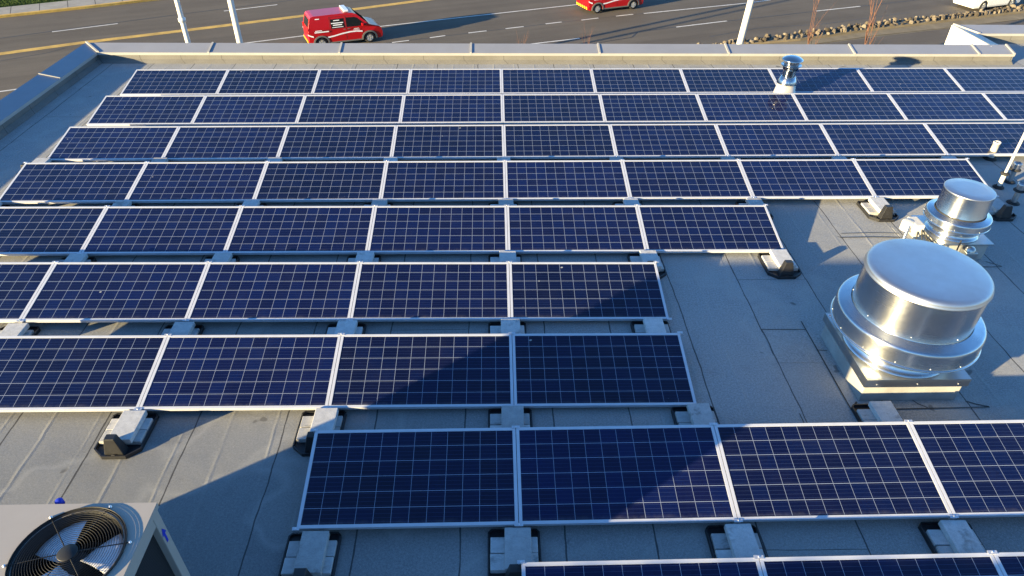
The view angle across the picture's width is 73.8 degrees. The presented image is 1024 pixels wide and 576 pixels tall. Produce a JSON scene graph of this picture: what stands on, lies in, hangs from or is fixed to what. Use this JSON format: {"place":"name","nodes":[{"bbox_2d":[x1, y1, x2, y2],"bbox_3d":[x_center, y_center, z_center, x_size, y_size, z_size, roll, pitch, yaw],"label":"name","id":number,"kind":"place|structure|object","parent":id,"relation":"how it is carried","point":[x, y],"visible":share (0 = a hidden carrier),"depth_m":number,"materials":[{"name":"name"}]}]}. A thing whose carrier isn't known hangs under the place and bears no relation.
{"place":"outdoors","nodes":[
{"label":"outdoors","id":0,"kind":"place"},
{"bbox_2d":[0,25,1023,575],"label":"building","id":1,"kind":"structure","parent":0,"point":[224,489],"depth_m":7.50,"materials":[{"name":"paint"}]},
{"bbox_2d":[0,319,40,335],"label":"ballast tray","id":2,"kind":"object","parent":1,"relation":"on","point":[36,329],"visible":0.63,"depth_m":8.32,"materials":[{"name":"black plastic"}]},
{"bbox_2d":[0,262,54,322],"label":"solar panel","id":3,"kind":"object","parent":2,"relation":"on","point":[21,283],"visible":1,"depth_m":8.67,"materials":[{"name":"blue glass"}]},
{"bbox_2d":[0,43,101,139],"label":"parapet wall","id":4,"kind":"structure","parent":1,"relation":"on","point":[20,105],"depth_m":14.14,"materials":[{"name":"metal"}]},
{"bbox_2d":[52,253,96,262],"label":"ballast tray","id":5,"kind":"object","parent":1,"relation":"on","point":[92,259],"visible":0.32,"depth_m":9.53,"materials":[{"name":"black plastic"}]},
{"bbox_2d":[0,207,106,255],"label":"solar panel","id":6,"kind":"object","parent":5,"relation":"on","point":[45,231],"visible":0.97,"depth_m":9.81,"materials":[{"name":"blue glass"}]},
{"bbox_2d":[0,497,189,575],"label":"condensing unit","id":7,"kind":"object","parent":1,"relation":"on","point":[59,537],"visible":1,"depth_m":4.21,"materials":[{"name":"beige paint"}]},
{"bbox_2d":[104,204,138,206],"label":"ballast tray","id":8,"kind":"object","parent":1,"relation":"on","point":[112,204],"visible":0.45,"depth_m":10.71,"materials":[{"name":"black plastic"}]},
{"bbox_2d":[0,162,145,203],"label":"solar panel","id":9,"kind":"object","parent":8,"relation":"on","point":[70,183],"visible":0.97,"depth_m":10.96,"materials":[{"name":"blue glass"}]},
{"bbox_2d":[94,408,158,459],"bbox_3d":[-3.984,1.443,6.980,0.470,0.242,0.580,0,37,-2],"label":"ballast tray","id":10,"kind":"object","parent":1,"relation":"on","point":[114,446],"visible":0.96,"depth_m":6.84,"materials":[{"name":"black plastic"}]},
{"bbox_2d":[0,335,167,411],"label":"solar panel","id":11,"kind":"object","parent":10,"relation":"on","point":[73,373],"visible":1,"depth_m":7.50,"materials":[{"name":"blue glass"}]},
{"bbox_2d":[86,95,205,125],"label":"solar panel","id":12,"kind":"object","parent":1,"relation":"on","point":[165,110],"visible":1,"depth_m":13.31,"materials":[{"name":"blue glass"}]},
{"bbox_2d":[120,69,227,95],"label":"solar panel","id":13,"kind":"object","parent":1,"relation":"on","point":[144,82],"visible":0.91,"depth_m":14.52,"materials":[{"name":"blue glass"}]},
{"bbox_2d":[160,319,204,335],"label":"ballast tray","id":14,"kind":"object","parent":1,"relation":"on","point":[201,328],"visible":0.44,"depth_m":8.37,"materials":[{"name":"black plastic"}]},
{"bbox_2d":[22,262,207,322],"bbox_3d":[-4.988,0.041,8.659,1.979,0.040,0.992,0,48,-2],"label":"solar panel","id":15,"kind":"object","parent":14,"relation":"on","point":[70,292],"visible":1,"depth_m":8.62,"materials":[{"name":"blue glass"}]},
{"bbox_2d":[203,252,239,262],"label":"ballast tray","id":16,"kind":"object","parent":1,"relation":"on","point":[237,258],"visible":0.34,"depth_m":9.58,"materials":[{"name":"black plastic"}]},
{"bbox_2d":[81,206,241,254],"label":"solar panel","id":17,"kind":"object","parent":16,"relation":"on","point":[163,230],"visible":0.95,"depth_m":9.83,"materials":[{"name":"blue glass"}]},
{"bbox_2d":[192,95,304,125],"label":"solar panel","id":18,"kind":"object","parent":1,"relation":"on","point":[249,109],"visible":1,"depth_m":13.37,"materials":[{"name":"blue glass"}]},
{"bbox_2d":[236,203,266,206],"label":"ballast tray","id":19,"kind":"object","parent":1,"relation":"on","point":[241,205],"visible":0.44,"depth_m":10.77,"materials":[{"name":"black plastic"}]},
{"bbox_2d":[127,162,266,202],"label":"solar panel","id":20,"kind":"object","parent":19,"relation":"on","point":[197,182],"visible":0.94,"depth_m":11.01,"materials":[{"name":"blue glass"}]},
{"bbox_2d":[254,161,386,201],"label":"solar panel","id":21,"kind":"object","parent":19,"relation":"on","point":[341,181],"visible":0.94,"depth_m":11.06,"materials":[{"name":"blue glass"}]},
{"bbox_2d":[217,69,319,94],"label":"solar panel","id":22,"kind":"object","parent":1,"relation":"on","point":[269,82],"visible":0.93,"depth_m":14.56,"materials":[{"name":"blue glass"}]},
{"bbox_2d":[278,527,341,575],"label":"ballast tray","id":23,"kind":"object","parent":1,"relation":"on","point":[296,535],"visible":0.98,"depth_m":6.02,"materials":[{"name":"black plastic"}]},
{"bbox_2d":[281,557,333,575],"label":"concrete paver","id":24,"kind":"object","parent":23,"relation":"on","point":[288,567],"visible":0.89,"depth_m":5.85,"materials":[{"name":"grey concrete"}]},
{"bbox_2d":[293,531,329,575],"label":"concrete block","id":25,"kind":"object","parent":24,"relation":"on","point":[312,551],"depth_m":5.90,"materials":[{"name":"grey concrete"}]},
{"bbox_2d":[297,428,517,529],"bbox_3d":[-0.943,1.778,6.442,1.979,0.040,0.992,-1,48,-1],"label":"solar panel","id":26,"kind":"object","parent":23,"relation":"on","point":[409,478],"visible":1,"depth_m":6.40,"materials":[{"name":"blue glass"}]},
{"bbox_2d":[292,406,346,456],"bbox_3d":[-2.000,1.392,7.008,0.470,0.332,0.580,0,37,-2],"label":"ballast tray","id":27,"kind":"object","parent":1,"relation":"on","point":[303,449],"visible":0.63,"depth_m":6.95,"materials":[{"name":"black plastic"}]},
{"bbox_2d":[139,334,340,410],"bbox_3d":[-2.966,0.922,7.575,1.979,0.041,0.992,0,48,-2],"label":"solar panel","id":28,"kind":"object","parent":27,"relation":"on","point":[234,372],"visible":0.97,"depth_m":7.53,"materials":[{"name":"blue glass"}]},
{"bbox_2d":[325,319,365,334],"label":"ballast tray","id":29,"kind":"object","parent":1,"relation":"on","point":[363,325],"visible":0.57,"depth_m":8.45,"materials":[{"name":"black plastic"}]},
{"bbox_2d":[187,262,359,321],"bbox_3d":[-3.004,0.038,8.722,1.979,0.040,0.992,0,48,-2],"label":"solar panel","id":30,"kind":"object","parent":29,"relation":"on","point":[276,292],"visible":1,"depth_m":8.68,"materials":[{"name":"blue glass"}]},
{"bbox_2d":[296,95,403,124],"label":"solar panel","id":31,"kind":"object","parent":1,"relation":"on","point":[351,110],"visible":1,"depth_m":13.41,"materials":[{"name":"blue glass"}]},
{"bbox_2d":[312,69,410,94],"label":"solar panel","id":32,"kind":"object","parent":1,"relation":"on","point":[362,81],"visible":0.93,"depth_m":14.61,"materials":[{"name":"blue glass"}]},
{"bbox_2d":[346,251,380,262],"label":"ballast tray","id":33,"kind":"object","parent":1,"relation":"on","point":[354,256],"visible":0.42,"depth_m":9.64,"materials":[{"name":"black plastic"}]},
{"bbox_2d":[225,206,374,254],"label":"solar panel","id":34,"kind":"object","parent":33,"relation":"on","point":[287,230],"visible":0.94,"depth_m":9.89,"materials":[{"name":"blue glass"}]},
{"bbox_2d":[363,203,392,205],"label":"ballast tray","id":35,"kind":"object","parent":1,"relation":"on","point":[391,204],"visible":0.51,"depth_m":10.82,"materials":[{"name":"black plastic"}]},
{"bbox_2d":[381,161,505,201],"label":"solar panel","id":36,"kind":"object","parent":35,"relation":"on","point":[408,181],"visible":0.97,"depth_m":11.11,"materials":[{"name":"blue glass"}]},
{"bbox_2d":[400,94,502,124],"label":"solar panel","id":37,"kind":"object","parent":1,"relation":"on","point":[454,109],"visible":1,"depth_m":13.47,"materials":[{"name":"blue glass"}]},
{"bbox_2d":[408,69,501,94],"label":"solar panel","id":38,"kind":"object","parent":1,"relation":"on","point":[450,81],"visible":0.91,"depth_m":14.66,"materials":[{"name":"blue glass"}]},
{"bbox_2d":[488,198,517,205],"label":"ballast tray","id":39,"kind":"object","parent":1,"relation":"on","point":[497,202],"visible":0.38,"depth_m":10.87,"materials":[{"name":"black plastic"}]},
{"bbox_2d":[505,160,629,200],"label":"solar panel","id":40,"kind":"object","parent":39,"relation":"on","point":[567,180],"visible":0.97,"depth_m":11.17,"materials":[{"name":"blue glass"}]},
{"bbox_2d":[488,254,521,280],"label":"ballast tray","id":41,"kind":"object","parent":1,"relation":"on","point":[497,255],"visible":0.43,"depth_m":9.69,"materials":[{"name":"black plastic"}]},
{"bbox_2d":[368,206,507,253],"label":"solar panel","id":42,"kind":"object","parent":41,"relation":"on","point":[438,229],"visible":0.94,"depth_m":9.94,"materials":[{"name":"blue glass"}]},
{"bbox_2d":[488,318,526,355],"bbox_3d":[-0.054,0.518,8.229,0.470,0.293,0.580,0,37,-2],"label":"ballast tray","id":43,"kind":"object","parent":1,"relation":"on","point":[499,324],"visible":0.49,"depth_m":8.49,"materials":[{"name":"black plastic"}]},
{"bbox_2d":[350,262,509,321],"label":"solar panel","id":44,"kind":"object","parent":43,"relation":"on","point":[424,291],"visible":0.97,"depth_m":8.75,"materials":[{"name":"blue glass"}]},
{"bbox_2d":[488,405,532,453],"bbox_3d":[-0.015,1.375,7.060,0.470,0.337,0.580,0,37,-2],"label":"ballast tray","id":45,"kind":"object","parent":1,"relation":"on","point":[498,410],"visible":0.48,"depth_m":7.34,"materials":[{"name":"black plastic"}]},
{"bbox_2d":[328,334,513,409],"bbox_3d":[-0.982,0.917,7.637,1.979,0.041,0.992,0,48,-2],"label":"solar panel","id":46,"kind":"object","parent":45,"relation":"on","point":[420,371],"visible":0.93,"depth_m":7.60,"materials":[{"name":"blue glass"}]},
{"bbox_2d":[488,523,541,575],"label":"ballast tray","id":47,"kind":"object","parent":1,"relation":"on","point":[514,570],"visible":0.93,"depth_m":6.01,"materials":[{"name":"black plastic"}]},
{"bbox_2d":[516,425,736,525],"bbox_3d":[1.041,1.758,6.493,1.979,0.040,0.992,-1,48,-1],"label":"solar panel","id":48,"kind":"object","parent":47,"relation":"on","point":[609,475],"visible":1,"depth_m":6.45,"materials":[{"name":"blue glass"}]},
{"bbox_2d":[521,558,762,575],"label":"solar panel","id":49,"kind":"object","parent":47,"relation":"on","point":[716,567],"visible":1,"depth_m":5.62,"materials":[{"name":"blue glass"}]},
{"bbox_2d":[501,68,595,93],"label":"solar panel","id":50,"kind":"object","parent":1,"relation":"on","point":[547,81],"visible":0.92,"depth_m":14.71,"materials":[{"name":"blue glass"}]},
{"bbox_2d":[85,41,1015,64],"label":"parapet wall","id":51,"kind":"structure","parent":1,"relation":"on","point":[418,53],"depth_m":16.22,"materials":[{"name":"concrete"}]},
{"bbox_2d":[502,94,604,123],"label":"solar panel","id":52,"kind":"object","parent":1,"relation":"on","point":[552,109],"visible":1,"depth_m":13.52,"materials":[{"name":"blue glass"}]},
{"bbox_2d":[612,202,641,205],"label":"ballast tray","id":53,"kind":"object","parent":1,"relation":"on","point":[613,203],"visible":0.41,"depth_m":10.93,"materials":[{"name":"black plastic"}]},
{"bbox_2d":[622,160,752,199],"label":"solar panel","id":54,"kind":"object","parent":53,"relation":"on","point":[685,179],"visible":0.97,"depth_m":11.21,"materials":[{"name":"blue glass"}]},
{"bbox_2d":[591,68,688,93],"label":"solar panel","id":55,"kind":"object","parent":1,"relation":"on","point":[638,81],"visible":0.93,"depth_m":14.77,"materials":[{"name":"blue glass"}]},
{"bbox_2d":[627,253,666,278],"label":"ballast tray","id":56,"kind":"object","parent":1,"relation":"on","point":[662,274],"visible":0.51,"depth_m":9.45,"materials":[{"name":"black plastic"}]},
{"bbox_2d":[507,205,646,253],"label":"solar panel","id":57,"kind":"object","parent":56,"relation":"on","point":[576,229],"visible":0.94,"depth_m":10.00,"materials":[{"name":"blue glass"}]},
{"bbox_2d":[600,94,706,123],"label":"solar panel","id":58,"kind":"object","parent":1,"relation":"on","point":[646,108],"visible":1,"depth_m":13.56,"materials":[{"name":"blue glass"}]},
{"bbox_2d":[630,318,682,335],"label":"ballast tray","id":59,"kind":"object","parent":1,"relation":"on","point":[668,321],"visible":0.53,"depth_m":8.53,"materials":[{"name":"black plastic"}]},
{"bbox_2d":[509,262,668,320],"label":"solar panel","id":60,"kind":"object","parent":59,"relation":"on","point":[586,291],"visible":0.98,"depth_m":8.81,"materials":[{"name":"blue glass"}]},
{"bbox_2d":[671,406,719,425],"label":"ballast tray","id":61,"kind":"object","parent":1,"relation":"on","point":[676,409],"visible":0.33,"depth_m":7.38,"materials":[{"name":"black plastic"}]},
{"bbox_2d":[512,333,695,407],"bbox_3d":[1.002,0.912,7.699,1.979,0.041,0.992,0,48,-2],"label":"solar panel","id":62,"kind":"object","parent":61,"relation":"on","point":[572,370],"visible":0.91,"depth_m":7.66,"materials":[{"name":"blue glass"}]},
{"bbox_2d":[680,68,776,93],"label":"solar panel","id":63,"kind":"object","parent":1,"relation":"on","point":[724,80],"visible":0.8,"depth_m":14.82,"materials":[{"name":"blue glass"}]},
{"bbox_2d":[705,519,766,558],"bbox_3d":[2.008,2.250,5.942,0.470,0.334,0.580,0,37,-2],"label":"ballast tray","id":64,"kind":"object","parent":1,"relation":"on","point":[710,530],"visible":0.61,"depth_m":6.18,"materials":[{"name":"black plastic"}]},
{"bbox_2d":[710,533,761,551],"bbox_3d":[2.007,2.280,6.109,0.420,0.054,0.153,0,37,-1],"label":"concrete paver","id":65,"kind":"object","parent":64,"relation":"on","point":[719,541],"visible":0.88,"depth_m":6.08,"materials":[{"name":"grey concrete"}]},
{"bbox_2d":[724,523,760,557],"bbox_3d":[2.046,2.273,6.021,0.235,0.062,0.400,-1,37,-2],"label":"concrete block","id":66,"kind":"object","parent":65,"relation":"on","point":[741,539],"depth_m":6.03,"materials":[{"name":"grey concrete"}]},
{"bbox_2d":[713,422,951,521],"bbox_3d":[3.025,1.739,6.545,1.979,0.040,0.992,-1,48,-1],"label":"solar panel","id":67,"kind":"object","parent":64,"relation":"on","point":[826,471],"visible":1,"depth_m":6.50,"materials":[{"name":"blue glass"}]},
{"bbox_2d":[759,553,1002,575],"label":"solar panel","id":68,"kind":"object","parent":64,"relation":"on","point":[970,564],"visible":1,"depth_m":5.66,"materials":[{"name":"blue glass"}]},
{"bbox_2d":[696,93,806,122],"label":"solar panel","id":69,"kind":"object","parent":1,"relation":"on","point":[752,108],"visible":1,"depth_m":13.62,"materials":[{"name":"blue glass"}]},
{"bbox_2d":[735,197,772,218],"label":"ballast tray","id":70,"kind":"object","parent":1,"relation":"on","point":[738,202],"visible":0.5,"depth_m":10.93,"materials":[{"name":"black plastic"}]},
{"bbox_2d":[738,159,874,198],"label":"solar panel","id":71,"kind":"object","parent":70,"relation":"on","point":[809,179],"visible":1,"depth_m":11.27,"materials":[{"name":"blue glass"}]},
{"bbox_2d":[757,253,801,278],"bbox_3d":[3.775,-0.394,9.542,0.470,0.242,0.580,0,37,-2],"label":"ballast tray","id":72,"kind":"object","parent":1,"relation":"on","point":[786,270],"visible":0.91,"depth_m":9.38,"materials":[{"name":"black plastic"}]},
{"bbox_2d":[637,205,783,252],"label":"solar panel","id":73,"kind":"object","parent":72,"relation":"on","point":[708,229],"visible":0.91,"depth_m":10.06,"materials":[{"name":"blue glass"}]},
{"bbox_2d":[769,68,872,92],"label":"solar panel","id":74,"kind":"object","parent":1,"relation":"on","point":[830,80],"visible":0.79,"depth_m":14.88,"materials":[{"name":"blue glass"}]},
{"bbox_2d":[792,93,906,122],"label":"solar panel","id":75,"kind":"object","parent":1,"relation":"on","point":[844,107],"visible":1,"depth_m":13.67,"materials":[{"name":"blue glass"}]},
{"bbox_2d":[856,196,898,221],"bbox_3d":[5.820,-1.299,10.773,0.470,0.242,0.580,0,37,-2],"label":"ballast tray","id":76,"kind":"object","parent":1,"relation":"on","point":[885,214],"visible":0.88,"depth_m":10.61,"materials":[{"name":"black plastic"}]},
{"bbox_2d":[854,159,987,198],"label":"solar panel","id":77,"kind":"object","parent":76,"relation":"on","point":[905,178],"visible":0.86,"depth_m":11.39,"materials":[{"name":"blue glass"}]},
{"bbox_2d":[821,238,994,400],"bbox_3d":[4.418,0.353,7.585,1.618,1.425,1.540,0,37,-2],"label":"exhaust fan","id":78,"kind":"object","parent":1,"relation":"on","point":[903,319],"visible":1,"depth_m":7.15,"materials":[{"name":"metal"}]},
{"bbox_2d":[857,68,963,92],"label":"solar panel","id":79,"kind":"object","parent":1,"relation":"on","point":[909,80],"visible":0.92,"depth_m":14.91,"materials":[{"name":"blue glass"}]},
{"bbox_2d":[888,93,1005,121],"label":"solar panel","id":80,"kind":"object","parent":1,"relation":"on","point":[946,107],"visible":1,"depth_m":13.71,"materials":[{"name":"blue glass"}]},
{"bbox_2d":[899,178,996,258],"bbox_3d":[6.189,-0.966,9.744,1.279,0.960,0.998,0,37,-2],"label":"exhaust fan","id":81,"kind":"object","parent":1,"relation":"on","point":[956,216],"visible":0.96,"depth_m":9.57,"materials":[{"name":"metal"}]},
{"bbox_2d":[918,515,997,553],"bbox_3d":[3.992,2.232,5.995,0.470,0.342,0.580,0,37,-2],"label":"ballast tray","id":82,"kind":"object","parent":1,"relation":"on","point":[923,527],"visible":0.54,"depth_m":6.22,"materials":[{"name":"black plastic"}]},
{"bbox_2d":[926,529,981,547],"bbox_3d":[3.988,2.265,6.164,0.420,0.054,0.153,0,37,-1],"label":"concrete paver","id":83,"kind":"object","parent":82,"relation":"on","point":[937,537],"visible":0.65,"depth_m":6.14,"materials":[{"name":"grey concrete"}]},
{"bbox_2d":[938,520,984,552],"bbox_3d":[4.021,2.258,6.076,0.235,0.062,0.400,0,37,-1],"label":"concrete block","id":84,"kind":"object","parent":83,"relation":"on","point":[960,536],"depth_m":6.08,"materials":[{"name":"grey concrete"}]},
{"bbox_2d":[909,420,1023,517],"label":"solar panel","id":85,"kind":"object","parent":82,"relation":"on","point":[977,468],"visible":1,"depth_m":6.59,"materials":[{"name":"blue glass"}]},
{"bbox_2d":[944,68,1023,92],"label":"solar panel","id":86,"kind":"object","parent":1,"relation":"on","point":[986,80],"visible":0.92,"depth_m":14.99,"materials":[{"name":"blue glass"}]},
{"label":"ballast tray","id":87,"kind":"object","parent":1,"relation":"on","visible":0},
{"bbox_2d":[163,126,287,160],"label":"solar panel","id":88,"kind":"object","parent":87,"relation":"on","point":[221,143],"visible":0.91,"depth_m":12.20,"materials":[{"name":"blue glass"}]},
{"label":"ballast tray","id":89,"kind":"object","parent":1,"relation":"on","visible":0},
{"bbox_2d":[278,125,395,159],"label":"solar panel","id":90,"kind":"object","parent":89,"relation":"on","point":[348,142],"visible":0.92,"depth_m":12.25,"materials":[{"name":"blue glass"}]},
{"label":"ballast tray","id":91,"kind":"object","parent":1,"relation":"on","visible":0},
{"bbox_2d":[392,125,503,159],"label":"solar panel","id":92,"kind":"object","parent":91,"relation":"on","point":[419,142],"visible":0.96,"depth_m":12.30,"materials":[{"name":"blue glass"}]},
{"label":"ballast tray","id":93,"kind":"object","parent":1,"relation":"on","visible":0},
{"bbox_2d":[504,124,615,158],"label":"solar panel","id":94,"kind":"object","parent":93,"relation":"on","point":[568,141],"visible":0.99,"depth_m":12.34,"materials":[{"name":"blue glass"}]},
{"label":"ballast tray","id":95,"kind":"object","parent":1,"relation":"on","visible":0},
{"bbox_2d":[610,124,726,157],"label":"solar panel","id":96,"kind":"object","parent":95,"relation":"on","point":[667,140],"visible":1,"depth_m":12.40,"materials":[{"name":"blue glass"}]},
{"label":"ballast tray","id":97,"kind":"object","parent":1,"relation":"on","visible":0},
{"bbox_2d":[715,123,837,157],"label":"solar panel","id":98,"kind":"object","parent":97,"relation":"on","point":[768,140],"visible":1,"depth_m":12.45,"materials":[{"name":"blue glass"}]},
{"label":"ballast tray","id":99,"kind":"object","parent":1,"relation":"on","visible":0},
{"bbox_2d":[820,123,946,156],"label":"solar panel","id":100,"kind":"object","parent":99,"relation":"on","point":[882,139],"visible":1,"depth_m":12.49,"materials":[{"name":"blue glass"}]},
{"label":"ballast tray","id":101,"kind":"object","parent":1,"relation":"on","visible":0},
{"bbox_2d":[924,122,1023,155],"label":"solar panel","id":102,"kind":"object","parent":101,"relation":"on","point":[965,139],"visible":1,"depth_m":12.59,"materials":[{"name":"blue glass"}]},
{"bbox_2d":[0,0,1023,99],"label":"road","id":103,"kind":"structure","parent":0,"point":[16,72],"depth_m":43.22,"materials":[{"name":"grey asphalt"}]},
{"bbox_2d":[302,5,382,42],"bbox_3d":[-9.801,-15.216,39.389,4.325,1.858,2.052,-15,40,-19],"label":"van","id":104,"kind":"object","parent":103,"relation":"on","point":[341,23],"visible":0.96,"depth_m":38.70,"materials":[{"name":"red paint"}]},
{"bbox_2d":[697,4,1023,43],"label":"cobble median","id":105,"kind":"object","parent":103,"relation":"on","point":[884,24],"visible":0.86,"depth_m":43.01,"materials":[{"name":"stone"}]},
{"bbox_2d":[822,19,1023,44],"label":"parking lane","id":106,"kind":"structure","parent":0,"point":[935,37],"depth_m":41.46,"materials":[{"name":"grey asphalt"}]},
{"bbox_2d":[766,13,1023,43],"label":"curb","id":107,"kind":"object","parent":106,"relation":"on","point":[991,19],"visible":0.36,"depth_m":43.12,"materials":[{"name":"beige concrete"}]},
{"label":"ballast tray","id":108,"kind":"object","parent":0,"visible":0},
{"bbox_2d":[48,126,178,161],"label":"solar panel","id":109,"kind":"object","parent":108,"relation":"on","point":[118,143],"visible":0.91,"depth_m":12.15,"materials":[{"name":"blue glass"}]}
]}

